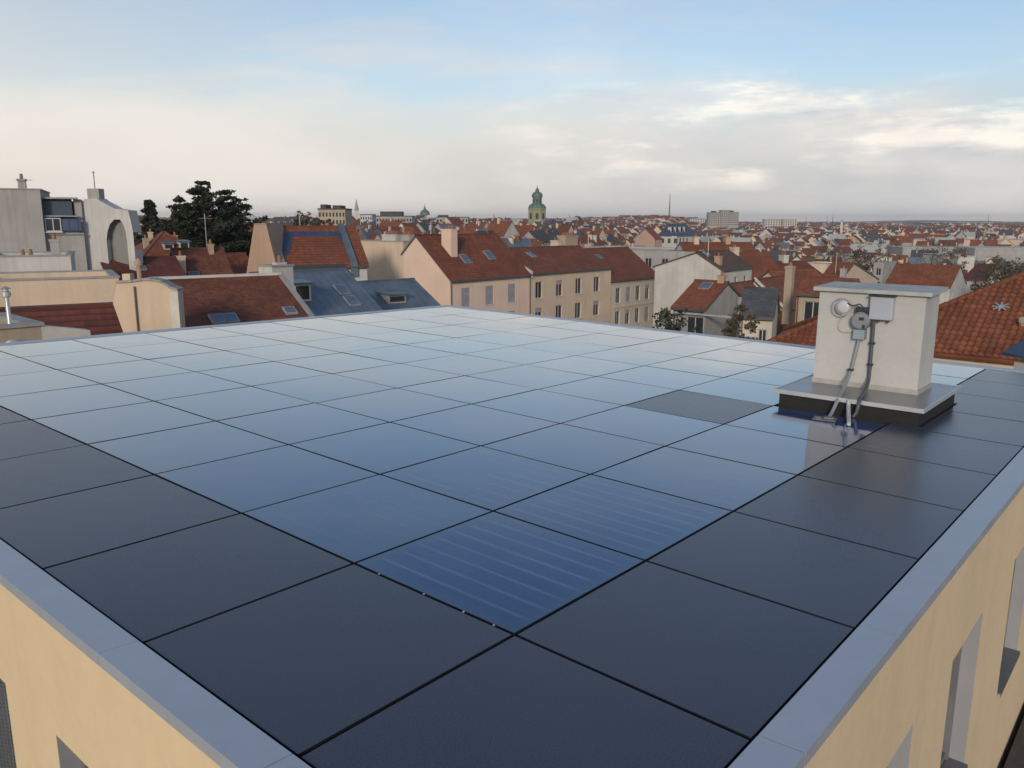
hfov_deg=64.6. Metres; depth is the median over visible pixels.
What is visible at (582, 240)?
house
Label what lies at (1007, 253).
hall
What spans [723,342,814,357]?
solar panel
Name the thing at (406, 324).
solar panel
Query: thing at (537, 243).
house
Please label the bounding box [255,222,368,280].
red terrace
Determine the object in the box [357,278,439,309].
zinc roof building
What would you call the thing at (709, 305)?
gable house
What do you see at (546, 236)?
house
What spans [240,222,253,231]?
house
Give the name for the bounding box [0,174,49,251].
grey block
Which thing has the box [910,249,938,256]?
house
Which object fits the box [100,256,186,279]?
brown roof house
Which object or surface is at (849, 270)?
orange house
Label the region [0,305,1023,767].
yellow building
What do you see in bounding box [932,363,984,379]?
solar panel
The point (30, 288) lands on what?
beige block
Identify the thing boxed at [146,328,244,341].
solar panel
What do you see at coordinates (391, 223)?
house
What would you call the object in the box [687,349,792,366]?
solar panel
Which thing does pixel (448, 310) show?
solar panel
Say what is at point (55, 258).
white annexe
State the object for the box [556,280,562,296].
window
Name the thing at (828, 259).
tree
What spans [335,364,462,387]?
solar panel
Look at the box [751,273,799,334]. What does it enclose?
red roof house
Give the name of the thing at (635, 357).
solar panel
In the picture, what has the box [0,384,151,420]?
solar panel
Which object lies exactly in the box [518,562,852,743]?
roof panel
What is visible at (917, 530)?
roof panel
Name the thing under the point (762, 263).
red roof house
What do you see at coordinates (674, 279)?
gabled house
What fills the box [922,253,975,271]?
hall
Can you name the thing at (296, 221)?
tree
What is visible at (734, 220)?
apartment block
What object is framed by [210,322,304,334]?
solar panel
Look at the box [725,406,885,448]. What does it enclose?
solar panel
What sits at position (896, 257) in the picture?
house
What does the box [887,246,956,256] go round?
hall
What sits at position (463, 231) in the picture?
house
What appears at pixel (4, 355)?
solar panel
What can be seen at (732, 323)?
ivy tree
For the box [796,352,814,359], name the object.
solar panel
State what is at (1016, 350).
roof vent
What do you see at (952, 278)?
orange house
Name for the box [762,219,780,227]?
apartment block
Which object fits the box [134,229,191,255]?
red roof house
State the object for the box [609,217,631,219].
apartment block
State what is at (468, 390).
solar panel
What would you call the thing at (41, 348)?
solar panel
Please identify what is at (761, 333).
window
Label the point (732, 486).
solar panel
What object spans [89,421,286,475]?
solar panel
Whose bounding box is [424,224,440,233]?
house
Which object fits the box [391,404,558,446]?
solar panel
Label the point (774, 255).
house
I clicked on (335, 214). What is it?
apartment block
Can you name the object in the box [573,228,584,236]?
house
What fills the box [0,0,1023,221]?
sky
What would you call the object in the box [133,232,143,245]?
tree
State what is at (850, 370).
conduit
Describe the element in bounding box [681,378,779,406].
solar panel
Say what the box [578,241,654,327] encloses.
row house
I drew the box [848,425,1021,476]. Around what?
roof panel
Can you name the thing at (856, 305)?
cable
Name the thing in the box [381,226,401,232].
house
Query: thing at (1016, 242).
hall
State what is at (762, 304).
slate house
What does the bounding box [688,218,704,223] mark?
apartment block
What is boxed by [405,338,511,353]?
solar panel
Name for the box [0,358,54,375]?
solar panel
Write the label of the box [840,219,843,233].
church tower
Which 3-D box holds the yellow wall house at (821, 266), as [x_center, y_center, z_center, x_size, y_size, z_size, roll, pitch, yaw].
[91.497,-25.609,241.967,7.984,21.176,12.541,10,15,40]
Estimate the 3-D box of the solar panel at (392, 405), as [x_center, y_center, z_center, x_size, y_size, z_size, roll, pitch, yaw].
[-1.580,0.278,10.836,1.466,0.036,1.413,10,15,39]
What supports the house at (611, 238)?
on the ground
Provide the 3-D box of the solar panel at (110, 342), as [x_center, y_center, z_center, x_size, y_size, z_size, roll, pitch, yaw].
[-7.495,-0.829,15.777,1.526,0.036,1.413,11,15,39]
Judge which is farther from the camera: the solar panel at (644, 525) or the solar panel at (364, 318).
the solar panel at (364, 318)
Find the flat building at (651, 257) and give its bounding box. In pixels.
[584,246,694,270]
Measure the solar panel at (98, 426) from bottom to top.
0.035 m
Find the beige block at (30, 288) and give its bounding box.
[0,269,119,306]
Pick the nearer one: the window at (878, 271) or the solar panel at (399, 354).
the solar panel at (399, 354)
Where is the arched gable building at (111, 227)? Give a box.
[84,171,142,270]
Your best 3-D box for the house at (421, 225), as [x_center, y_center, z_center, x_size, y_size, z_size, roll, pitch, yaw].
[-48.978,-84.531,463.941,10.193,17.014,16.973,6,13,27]
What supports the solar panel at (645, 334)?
on the yellow building at (922, 665)
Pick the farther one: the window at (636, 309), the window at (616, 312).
the window at (636, 309)
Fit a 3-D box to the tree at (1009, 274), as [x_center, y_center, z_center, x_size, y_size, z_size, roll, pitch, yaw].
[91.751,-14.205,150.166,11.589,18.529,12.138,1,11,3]
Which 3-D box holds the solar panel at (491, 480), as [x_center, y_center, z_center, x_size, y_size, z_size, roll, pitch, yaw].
[-0.251,0.893,7.873,1.437,0.035,1.406,11,15,39]
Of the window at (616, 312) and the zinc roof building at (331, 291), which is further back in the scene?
the window at (616, 312)
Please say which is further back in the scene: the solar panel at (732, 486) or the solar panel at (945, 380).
the solar panel at (945, 380)
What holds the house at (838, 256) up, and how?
on the ground
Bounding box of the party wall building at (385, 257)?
[361,231,413,279]
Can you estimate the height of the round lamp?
0.264 m
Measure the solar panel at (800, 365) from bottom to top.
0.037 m
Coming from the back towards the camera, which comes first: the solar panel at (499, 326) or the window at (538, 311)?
the window at (538, 311)
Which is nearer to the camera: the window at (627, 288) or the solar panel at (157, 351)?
the solar panel at (157, 351)
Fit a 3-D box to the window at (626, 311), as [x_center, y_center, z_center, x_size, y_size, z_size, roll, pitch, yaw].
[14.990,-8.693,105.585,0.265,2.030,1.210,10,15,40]
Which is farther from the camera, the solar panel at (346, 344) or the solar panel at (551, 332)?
the solar panel at (551, 332)
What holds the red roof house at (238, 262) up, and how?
on the ground
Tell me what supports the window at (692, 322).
in the gable house at (709, 305)
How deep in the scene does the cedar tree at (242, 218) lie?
117.73 m
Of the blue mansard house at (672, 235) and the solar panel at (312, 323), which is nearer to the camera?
the solar panel at (312, 323)
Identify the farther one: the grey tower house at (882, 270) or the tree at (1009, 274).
the grey tower house at (882, 270)
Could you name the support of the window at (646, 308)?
in the row house at (632, 288)
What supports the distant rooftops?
on the ground
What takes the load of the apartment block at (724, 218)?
on the ground
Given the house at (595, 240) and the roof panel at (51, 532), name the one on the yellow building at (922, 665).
the roof panel at (51, 532)
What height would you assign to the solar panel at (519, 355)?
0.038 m
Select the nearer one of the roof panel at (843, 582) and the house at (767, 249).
the roof panel at (843, 582)
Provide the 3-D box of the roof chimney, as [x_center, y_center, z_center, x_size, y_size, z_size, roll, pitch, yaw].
[5.042,-0.496,11.343,1.940,1.715,1.960,10,15,40]
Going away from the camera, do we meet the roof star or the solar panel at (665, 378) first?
the solar panel at (665, 378)
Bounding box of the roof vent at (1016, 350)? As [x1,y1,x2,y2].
[1002,340,1023,369]
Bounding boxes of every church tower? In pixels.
[354,200,358,219]
[420,205,429,218]
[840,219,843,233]
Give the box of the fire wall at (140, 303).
[113,258,184,332]
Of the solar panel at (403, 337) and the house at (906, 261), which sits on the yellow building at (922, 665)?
the solar panel at (403, 337)
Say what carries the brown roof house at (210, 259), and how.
on the ground
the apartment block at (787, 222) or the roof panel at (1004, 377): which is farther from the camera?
the apartment block at (787, 222)
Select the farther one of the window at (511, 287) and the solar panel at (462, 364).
the window at (511, 287)
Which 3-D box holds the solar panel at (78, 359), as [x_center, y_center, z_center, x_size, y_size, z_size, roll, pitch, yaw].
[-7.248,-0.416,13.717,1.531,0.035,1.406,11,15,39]
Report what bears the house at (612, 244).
on the ground
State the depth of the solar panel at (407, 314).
21.25 m
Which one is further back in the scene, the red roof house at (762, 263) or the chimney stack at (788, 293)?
the red roof house at (762, 263)
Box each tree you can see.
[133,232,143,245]
[134,199,160,245]
[140,180,252,255]
[150,195,203,246]
[203,189,268,258]
[290,210,307,224]
[300,212,318,224]
[310,217,333,224]
[721,303,759,339]
[814,238,845,261]
[843,245,872,268]
[852,252,888,272]
[873,231,904,262]
[916,240,950,264]
[941,243,968,275]
[970,257,1016,290]
[970,257,1023,287]
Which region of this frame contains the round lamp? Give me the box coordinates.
[832,298,851,315]
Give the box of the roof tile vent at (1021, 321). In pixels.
[1018,317,1023,325]
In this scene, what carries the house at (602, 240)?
on the ground
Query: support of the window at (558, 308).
in the row house at (570, 278)
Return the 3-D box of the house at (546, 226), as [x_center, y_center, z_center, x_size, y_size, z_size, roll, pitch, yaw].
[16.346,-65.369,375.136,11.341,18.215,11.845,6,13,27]
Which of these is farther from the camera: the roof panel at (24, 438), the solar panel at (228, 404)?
the solar panel at (228, 404)
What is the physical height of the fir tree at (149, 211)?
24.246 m
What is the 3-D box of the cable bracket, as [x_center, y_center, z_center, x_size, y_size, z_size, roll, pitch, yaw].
[4.031,0.438,10.437,0.280,0.035,0.200,7,12,28]
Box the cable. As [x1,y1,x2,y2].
[847,303,867,310]
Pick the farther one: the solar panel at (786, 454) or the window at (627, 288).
the window at (627, 288)
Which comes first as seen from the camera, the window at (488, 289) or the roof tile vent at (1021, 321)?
the roof tile vent at (1021, 321)
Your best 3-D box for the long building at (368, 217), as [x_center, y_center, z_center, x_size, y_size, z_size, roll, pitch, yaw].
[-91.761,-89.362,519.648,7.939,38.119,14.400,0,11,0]
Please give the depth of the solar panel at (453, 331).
18.12 m
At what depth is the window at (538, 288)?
90.54 m
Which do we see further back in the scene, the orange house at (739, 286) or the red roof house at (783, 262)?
the red roof house at (783, 262)
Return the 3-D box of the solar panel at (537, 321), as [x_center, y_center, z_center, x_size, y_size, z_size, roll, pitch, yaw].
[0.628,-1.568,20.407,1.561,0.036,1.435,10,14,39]
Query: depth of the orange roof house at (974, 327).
32.59 m
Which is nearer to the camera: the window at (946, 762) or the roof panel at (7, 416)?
the window at (946, 762)
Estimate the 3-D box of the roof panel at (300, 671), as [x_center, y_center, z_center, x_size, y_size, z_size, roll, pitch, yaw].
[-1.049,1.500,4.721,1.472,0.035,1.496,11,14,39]
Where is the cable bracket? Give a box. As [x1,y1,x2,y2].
[812,416,836,421]
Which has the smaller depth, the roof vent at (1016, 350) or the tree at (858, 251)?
the roof vent at (1016, 350)
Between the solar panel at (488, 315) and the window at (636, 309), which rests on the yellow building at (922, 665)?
the solar panel at (488, 315)
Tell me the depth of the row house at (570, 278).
95.89 m
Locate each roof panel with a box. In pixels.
[0,407,28,423]
[0,420,84,459]
[0,445,151,508]
[0,475,238,571]
[44,514,350,644]
[145,564,510,759]
[301,636,748,767]
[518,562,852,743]
[626,390,771,424]
[648,512,916,631]
[735,476,962,561]
[799,448,995,513]
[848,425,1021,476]
[889,411,1023,448]
[947,393,1023,421]
[957,379,1023,401]
[970,369,1023,385]
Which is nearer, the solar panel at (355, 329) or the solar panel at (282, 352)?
the solar panel at (282, 352)
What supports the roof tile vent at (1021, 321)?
on the orange roof house at (974, 327)
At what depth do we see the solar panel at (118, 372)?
12.65 m
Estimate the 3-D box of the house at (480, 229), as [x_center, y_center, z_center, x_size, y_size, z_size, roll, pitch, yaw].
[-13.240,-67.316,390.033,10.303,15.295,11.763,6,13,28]
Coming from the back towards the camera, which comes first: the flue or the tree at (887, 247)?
the tree at (887, 247)
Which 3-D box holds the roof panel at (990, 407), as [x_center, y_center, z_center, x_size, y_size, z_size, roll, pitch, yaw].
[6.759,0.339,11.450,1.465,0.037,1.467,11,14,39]
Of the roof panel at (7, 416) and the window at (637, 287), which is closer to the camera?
the roof panel at (7, 416)
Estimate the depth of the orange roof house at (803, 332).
37.62 m
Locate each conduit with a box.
[828,339,860,415]
[846,399,850,425]
[851,321,875,417]
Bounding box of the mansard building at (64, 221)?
[41,197,89,269]
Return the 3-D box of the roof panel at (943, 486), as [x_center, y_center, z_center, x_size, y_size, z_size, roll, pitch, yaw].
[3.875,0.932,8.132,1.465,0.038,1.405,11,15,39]
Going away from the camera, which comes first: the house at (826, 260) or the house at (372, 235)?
the house at (372, 235)
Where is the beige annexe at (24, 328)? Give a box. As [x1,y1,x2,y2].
[0,312,90,342]
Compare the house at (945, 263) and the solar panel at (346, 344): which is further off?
the house at (945, 263)
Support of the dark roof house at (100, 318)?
on the ground
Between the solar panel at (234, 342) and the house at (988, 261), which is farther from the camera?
the house at (988, 261)
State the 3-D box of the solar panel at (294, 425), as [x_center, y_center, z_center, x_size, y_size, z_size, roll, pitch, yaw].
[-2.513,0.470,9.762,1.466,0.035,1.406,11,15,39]
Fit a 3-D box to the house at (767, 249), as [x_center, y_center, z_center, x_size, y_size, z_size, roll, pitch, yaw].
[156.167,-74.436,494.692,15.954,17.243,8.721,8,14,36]
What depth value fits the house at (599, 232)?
411.05 m
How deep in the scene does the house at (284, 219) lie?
478.63 m
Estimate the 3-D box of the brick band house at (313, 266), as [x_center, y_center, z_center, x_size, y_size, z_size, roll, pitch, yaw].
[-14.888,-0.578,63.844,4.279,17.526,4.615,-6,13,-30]
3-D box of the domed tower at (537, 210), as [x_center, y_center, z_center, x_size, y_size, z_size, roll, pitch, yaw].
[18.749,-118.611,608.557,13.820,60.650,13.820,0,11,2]
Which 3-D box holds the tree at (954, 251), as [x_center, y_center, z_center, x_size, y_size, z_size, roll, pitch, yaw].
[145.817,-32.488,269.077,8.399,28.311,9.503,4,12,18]
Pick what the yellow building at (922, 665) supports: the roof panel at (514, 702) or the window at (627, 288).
the roof panel at (514, 702)
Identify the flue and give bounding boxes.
[0,286,22,342]
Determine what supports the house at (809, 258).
on the ground
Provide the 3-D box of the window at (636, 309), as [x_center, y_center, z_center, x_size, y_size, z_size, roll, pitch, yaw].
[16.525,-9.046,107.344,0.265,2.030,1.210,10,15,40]
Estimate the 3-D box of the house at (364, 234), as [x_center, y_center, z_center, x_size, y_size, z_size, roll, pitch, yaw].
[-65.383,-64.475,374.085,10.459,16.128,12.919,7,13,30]
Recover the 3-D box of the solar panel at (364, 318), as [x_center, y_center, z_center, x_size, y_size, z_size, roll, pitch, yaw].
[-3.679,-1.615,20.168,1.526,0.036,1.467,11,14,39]
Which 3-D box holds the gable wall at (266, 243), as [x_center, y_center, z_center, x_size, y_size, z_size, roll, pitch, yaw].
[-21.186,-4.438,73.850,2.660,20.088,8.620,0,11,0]
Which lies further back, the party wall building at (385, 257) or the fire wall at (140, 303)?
the party wall building at (385, 257)
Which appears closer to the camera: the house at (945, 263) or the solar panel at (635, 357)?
the solar panel at (635, 357)
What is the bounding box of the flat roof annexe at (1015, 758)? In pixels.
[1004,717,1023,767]
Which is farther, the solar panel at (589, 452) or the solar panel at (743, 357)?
the solar panel at (743, 357)
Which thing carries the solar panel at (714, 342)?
on the yellow building at (922, 665)
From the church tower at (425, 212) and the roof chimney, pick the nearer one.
the roof chimney
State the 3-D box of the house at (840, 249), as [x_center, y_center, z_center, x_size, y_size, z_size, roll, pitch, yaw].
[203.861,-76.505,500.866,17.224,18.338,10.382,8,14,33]
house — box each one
[0,302,122,334]
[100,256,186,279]
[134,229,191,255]
[159,272,314,326]
[169,240,232,275]
[225,252,248,273]
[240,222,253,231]
[272,216,293,222]
[293,264,353,276]
[356,220,369,228]
[357,224,380,231]
[358,227,381,239]
[367,231,401,239]
[379,217,405,228]
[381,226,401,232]
[398,221,420,231]
[398,226,423,234]
[401,225,531,313]
[416,221,435,231]
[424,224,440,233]
[436,221,455,230]
[457,229,476,233]
[465,220,487,229]
[474,229,494,232]
[476,228,486,230]
[487,217,520,237]
[502,234,533,246]
[509,232,613,322]
[515,222,535,237]
[522,229,556,245]
[523,236,538,240]
[530,241,544,246]
[536,223,560,235]
[537,220,561,226]
[547,236,588,245]
[552,222,573,234]
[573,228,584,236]
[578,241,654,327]
[580,225,606,241]
[581,233,603,245]
[583,231,607,245]
[605,233,620,244]
[607,241,619,245]
[635,228,661,246]
[653,249,754,328]
[658,224,694,246]
[670,271,740,335]
[675,234,756,251]
[729,244,779,279]
[731,280,755,337]
[739,287,779,340]
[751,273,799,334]
[759,269,821,282]
[762,248,781,250]
[762,250,792,260]
[765,316,817,345]
[775,252,823,275]
[789,252,814,261]
[793,254,807,261]
[794,276,860,322]
[808,261,831,273]
[813,251,826,258]
[814,258,839,261]
[822,261,878,282]
[826,245,854,257]
[832,254,841,261]
[873,261,896,283]
[885,253,907,261]
[885,263,966,303]
[902,257,910,263]
[908,257,922,263]
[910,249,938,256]
[933,271,1023,368]
[941,255,952,264]
[965,263,1002,293]
[983,257,994,263]
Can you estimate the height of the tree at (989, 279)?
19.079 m
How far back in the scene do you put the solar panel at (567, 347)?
16.14 m
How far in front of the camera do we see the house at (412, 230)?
341.88 m
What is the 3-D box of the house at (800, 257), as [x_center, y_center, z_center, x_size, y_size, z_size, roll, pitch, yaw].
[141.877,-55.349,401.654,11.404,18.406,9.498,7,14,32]
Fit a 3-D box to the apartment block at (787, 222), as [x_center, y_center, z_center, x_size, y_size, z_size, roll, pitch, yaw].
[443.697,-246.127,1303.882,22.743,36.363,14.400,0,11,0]
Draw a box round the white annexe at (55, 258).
[0,234,75,271]
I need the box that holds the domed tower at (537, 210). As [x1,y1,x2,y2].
[528,186,545,224]
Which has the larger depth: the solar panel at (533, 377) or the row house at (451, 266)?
the row house at (451, 266)
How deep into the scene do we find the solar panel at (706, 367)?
14.21 m
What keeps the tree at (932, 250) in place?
on the ground
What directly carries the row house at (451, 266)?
on the ground
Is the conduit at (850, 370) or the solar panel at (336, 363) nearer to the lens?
the conduit at (850, 370)
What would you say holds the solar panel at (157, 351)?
on the yellow building at (922, 665)
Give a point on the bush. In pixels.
(669, 324)
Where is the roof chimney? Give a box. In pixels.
[774,281,960,426]
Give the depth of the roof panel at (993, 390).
12.67 m
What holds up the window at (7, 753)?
in the yellow building at (922, 665)
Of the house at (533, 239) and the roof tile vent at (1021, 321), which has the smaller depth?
the roof tile vent at (1021, 321)
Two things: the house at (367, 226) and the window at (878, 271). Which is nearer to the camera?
the window at (878, 271)
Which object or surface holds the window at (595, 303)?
in the row house at (570, 278)
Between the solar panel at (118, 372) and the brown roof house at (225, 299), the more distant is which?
the brown roof house at (225, 299)
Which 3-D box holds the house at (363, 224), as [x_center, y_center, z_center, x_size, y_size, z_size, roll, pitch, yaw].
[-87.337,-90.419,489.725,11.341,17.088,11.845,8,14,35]
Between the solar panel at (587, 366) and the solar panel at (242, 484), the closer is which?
the solar panel at (242, 484)
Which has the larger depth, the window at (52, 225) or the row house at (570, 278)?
the row house at (570, 278)
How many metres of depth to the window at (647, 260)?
129.10 m
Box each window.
[0,679,16,767]
[44,218,62,232]
[461,287,469,306]
[485,285,494,305]
[508,284,514,302]
[535,282,542,299]
[535,308,541,314]
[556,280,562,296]
[556,305,560,317]
[575,278,580,294]
[575,303,581,318]
[593,277,598,292]
[593,300,599,316]
[615,311,618,323]
[616,288,620,303]
[625,287,629,302]
[625,309,629,324]
[634,308,639,323]
[636,286,640,300]
[644,307,647,321]
[645,258,650,266]
[645,285,649,299]
[687,316,702,333]
[758,329,766,340]
[803,301,818,319]
[876,268,880,275]
[940,647,967,767]
[997,559,1019,696]
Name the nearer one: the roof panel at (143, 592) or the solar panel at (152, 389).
the roof panel at (143, 592)
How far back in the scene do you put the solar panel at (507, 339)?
17.13 m
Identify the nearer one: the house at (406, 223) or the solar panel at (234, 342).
the solar panel at (234, 342)
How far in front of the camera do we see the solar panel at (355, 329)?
18.03 m
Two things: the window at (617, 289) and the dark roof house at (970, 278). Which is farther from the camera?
the dark roof house at (970, 278)
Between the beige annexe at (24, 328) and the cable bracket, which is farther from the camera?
the beige annexe at (24, 328)
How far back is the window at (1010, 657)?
9.41 m
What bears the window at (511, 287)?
in the row house at (451, 266)
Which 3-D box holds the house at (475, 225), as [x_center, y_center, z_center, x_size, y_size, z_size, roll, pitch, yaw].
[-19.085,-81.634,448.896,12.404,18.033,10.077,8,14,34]
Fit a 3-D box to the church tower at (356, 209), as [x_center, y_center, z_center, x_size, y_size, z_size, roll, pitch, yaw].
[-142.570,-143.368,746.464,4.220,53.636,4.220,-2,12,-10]
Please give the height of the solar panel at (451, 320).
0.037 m
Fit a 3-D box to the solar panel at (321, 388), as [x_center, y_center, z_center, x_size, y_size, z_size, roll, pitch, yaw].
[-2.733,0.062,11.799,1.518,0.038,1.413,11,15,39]
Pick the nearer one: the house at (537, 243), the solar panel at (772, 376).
the solar panel at (772, 376)
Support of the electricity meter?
attached to the roof chimney
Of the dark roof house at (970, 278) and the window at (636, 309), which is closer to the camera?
the window at (636, 309)
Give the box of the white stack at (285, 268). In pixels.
[257,255,294,286]
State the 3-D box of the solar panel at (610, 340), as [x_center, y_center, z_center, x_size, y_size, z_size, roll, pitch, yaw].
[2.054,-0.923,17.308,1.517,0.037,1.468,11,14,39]
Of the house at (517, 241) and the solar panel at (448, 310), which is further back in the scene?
the house at (517, 241)
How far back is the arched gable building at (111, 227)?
59.16 m
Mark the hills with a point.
(931, 221)
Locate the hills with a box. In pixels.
[829,220,1023,222]
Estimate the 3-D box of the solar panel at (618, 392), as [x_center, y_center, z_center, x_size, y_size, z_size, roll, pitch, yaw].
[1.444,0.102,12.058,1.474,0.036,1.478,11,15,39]
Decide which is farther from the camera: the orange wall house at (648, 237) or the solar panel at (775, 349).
the orange wall house at (648, 237)
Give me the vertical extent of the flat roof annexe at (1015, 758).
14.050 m
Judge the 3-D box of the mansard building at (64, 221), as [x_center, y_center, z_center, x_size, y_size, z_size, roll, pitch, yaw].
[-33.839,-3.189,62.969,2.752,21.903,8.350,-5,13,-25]
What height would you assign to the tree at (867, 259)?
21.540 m
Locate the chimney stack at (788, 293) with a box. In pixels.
[782,262,795,323]
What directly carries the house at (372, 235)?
on the ground
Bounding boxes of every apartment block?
[317,204,351,224]
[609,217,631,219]
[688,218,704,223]
[706,211,720,227]
[719,210,729,228]
[729,211,738,227]
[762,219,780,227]
[781,219,796,227]
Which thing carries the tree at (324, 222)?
on the ground
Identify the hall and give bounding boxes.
[842,254,891,271]
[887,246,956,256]
[913,239,1023,245]
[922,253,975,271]
[949,246,1023,274]
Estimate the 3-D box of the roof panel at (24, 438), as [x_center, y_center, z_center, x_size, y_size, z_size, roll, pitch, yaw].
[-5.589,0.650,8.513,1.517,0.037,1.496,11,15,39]
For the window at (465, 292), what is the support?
in the row house at (451, 266)
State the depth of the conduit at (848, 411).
10.48 m
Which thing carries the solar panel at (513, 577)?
on the yellow building at (922, 665)
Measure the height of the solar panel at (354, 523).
0.038 m
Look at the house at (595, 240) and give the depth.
280.83 m
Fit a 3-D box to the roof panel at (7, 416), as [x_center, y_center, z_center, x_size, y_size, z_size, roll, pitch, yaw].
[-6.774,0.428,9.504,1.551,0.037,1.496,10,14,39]
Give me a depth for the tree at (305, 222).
201.06 m
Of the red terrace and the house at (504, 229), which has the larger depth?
the house at (504, 229)
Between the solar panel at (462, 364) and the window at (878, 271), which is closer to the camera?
the solar panel at (462, 364)
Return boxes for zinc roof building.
[249,268,382,315]
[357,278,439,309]
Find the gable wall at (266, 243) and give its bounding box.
[247,223,292,272]
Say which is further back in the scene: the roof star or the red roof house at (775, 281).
the red roof house at (775, 281)
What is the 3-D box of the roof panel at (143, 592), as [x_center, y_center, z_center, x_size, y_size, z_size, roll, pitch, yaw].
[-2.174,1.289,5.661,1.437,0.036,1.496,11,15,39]
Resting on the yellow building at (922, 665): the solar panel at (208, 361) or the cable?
the solar panel at (208, 361)
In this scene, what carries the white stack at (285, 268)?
on the ground
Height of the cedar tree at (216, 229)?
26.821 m
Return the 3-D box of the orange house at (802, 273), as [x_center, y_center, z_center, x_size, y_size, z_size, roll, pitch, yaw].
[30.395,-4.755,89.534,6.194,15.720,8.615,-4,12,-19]
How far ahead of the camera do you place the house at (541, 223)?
467.48 m
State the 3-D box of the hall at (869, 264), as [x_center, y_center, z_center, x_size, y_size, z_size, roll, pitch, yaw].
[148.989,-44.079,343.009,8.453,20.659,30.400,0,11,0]
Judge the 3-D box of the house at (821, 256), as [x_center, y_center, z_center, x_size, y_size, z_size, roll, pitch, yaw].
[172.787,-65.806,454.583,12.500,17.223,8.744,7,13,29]
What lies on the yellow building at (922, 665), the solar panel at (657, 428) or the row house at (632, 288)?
the solar panel at (657, 428)
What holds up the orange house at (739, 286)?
on the ground
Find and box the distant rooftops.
[85,214,1023,255]
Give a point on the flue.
(6, 293)
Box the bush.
[649,307,702,333]
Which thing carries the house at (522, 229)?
on the ground
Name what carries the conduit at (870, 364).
attached to the roof chimney
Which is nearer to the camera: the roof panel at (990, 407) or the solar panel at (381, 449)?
the solar panel at (381, 449)
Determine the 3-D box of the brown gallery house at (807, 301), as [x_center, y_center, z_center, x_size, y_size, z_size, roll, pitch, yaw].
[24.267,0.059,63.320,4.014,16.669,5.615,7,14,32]
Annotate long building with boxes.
[360,214,375,224]
[376,211,414,226]
[436,215,468,224]
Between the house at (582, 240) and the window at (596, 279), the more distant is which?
the house at (582, 240)
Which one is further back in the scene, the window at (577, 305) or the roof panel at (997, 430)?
the window at (577, 305)
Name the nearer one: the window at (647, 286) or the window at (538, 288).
the window at (538, 288)
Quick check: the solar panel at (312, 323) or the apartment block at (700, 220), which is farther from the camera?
the apartment block at (700, 220)
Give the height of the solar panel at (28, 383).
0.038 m
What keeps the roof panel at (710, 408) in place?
on the yellow building at (922, 665)
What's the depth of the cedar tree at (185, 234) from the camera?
112.63 m
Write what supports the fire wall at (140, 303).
on the ground
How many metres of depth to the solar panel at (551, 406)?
10.89 m
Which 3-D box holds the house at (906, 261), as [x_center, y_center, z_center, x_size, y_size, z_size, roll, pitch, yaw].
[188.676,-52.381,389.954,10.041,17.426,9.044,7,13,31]
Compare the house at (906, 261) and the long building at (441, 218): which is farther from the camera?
the long building at (441, 218)
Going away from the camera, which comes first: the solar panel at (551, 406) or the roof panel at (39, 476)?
the roof panel at (39, 476)
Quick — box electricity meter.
[851,306,871,339]
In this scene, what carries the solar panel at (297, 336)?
on the yellow building at (922, 665)
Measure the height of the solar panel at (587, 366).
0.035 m
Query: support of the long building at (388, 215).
on the ground
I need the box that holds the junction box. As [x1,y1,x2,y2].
[869,294,896,322]
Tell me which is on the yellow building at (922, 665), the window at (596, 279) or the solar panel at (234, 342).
the solar panel at (234, 342)
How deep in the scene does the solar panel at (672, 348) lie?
16.30 m
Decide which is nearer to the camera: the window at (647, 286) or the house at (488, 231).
the window at (647, 286)
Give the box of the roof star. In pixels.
[992,302,1009,310]
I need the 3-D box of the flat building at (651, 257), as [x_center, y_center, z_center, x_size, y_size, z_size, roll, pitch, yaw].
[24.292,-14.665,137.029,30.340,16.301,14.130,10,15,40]
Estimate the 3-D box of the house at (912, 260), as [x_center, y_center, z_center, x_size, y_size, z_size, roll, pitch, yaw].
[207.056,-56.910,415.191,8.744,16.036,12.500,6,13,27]
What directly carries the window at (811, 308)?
in the brown gallery house at (807, 301)
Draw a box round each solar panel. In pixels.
[0,340,103,357]
[0,352,18,358]
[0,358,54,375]
[0,370,98,396]
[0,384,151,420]
[21,349,145,369]
[33,401,213,445]
[59,360,192,384]
[74,333,180,348]
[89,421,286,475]
[103,372,248,401]
[108,342,222,359]
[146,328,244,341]
[150,351,273,371]
[155,386,312,421]
[156,445,377,514]
[183,335,288,350]
[197,362,328,386]
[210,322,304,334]
[217,403,387,444]
[227,343,339,361]
[244,475,490,565]
[250,329,350,342]
[252,374,395,403]
[269,318,357,328]
[276,353,398,373]
[290,423,478,474]
[293,336,401,352]
[311,324,403,335]
[317,388,469,422]
[324,314,403,323]
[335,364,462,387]
[343,345,458,363]
[354,331,451,344]
[357,512,642,636]
[363,319,448,330]
[371,310,446,318]
[382,446,588,511]
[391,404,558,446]
[398,376,536,404]
[401,354,522,375]
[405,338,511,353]
[406,325,498,337]
[410,315,492,324]
[415,307,483,314]
[454,311,529,319]
[455,320,542,331]
[459,332,556,345]
[463,346,573,364]
[467,365,594,389]
[473,390,622,423]
[483,424,663,474]
[495,475,730,562]
[496,316,577,326]
[505,327,596,338]
[514,339,618,355]
[527,356,641,376]
[539,377,677,405]
[544,322,629,333]
[560,333,656,347]
[562,406,721,446]
[577,348,684,365]
[593,447,795,512]
[598,366,721,390]
[599,328,688,340]
[622,341,720,356]
[646,357,759,377]
[659,335,750,348]
[667,425,844,476]
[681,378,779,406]
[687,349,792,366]
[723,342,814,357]
[725,367,811,385]
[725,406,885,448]
[764,358,814,373]
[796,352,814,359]
[931,375,966,384]
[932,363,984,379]
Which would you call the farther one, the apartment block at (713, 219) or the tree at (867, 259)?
the apartment block at (713, 219)

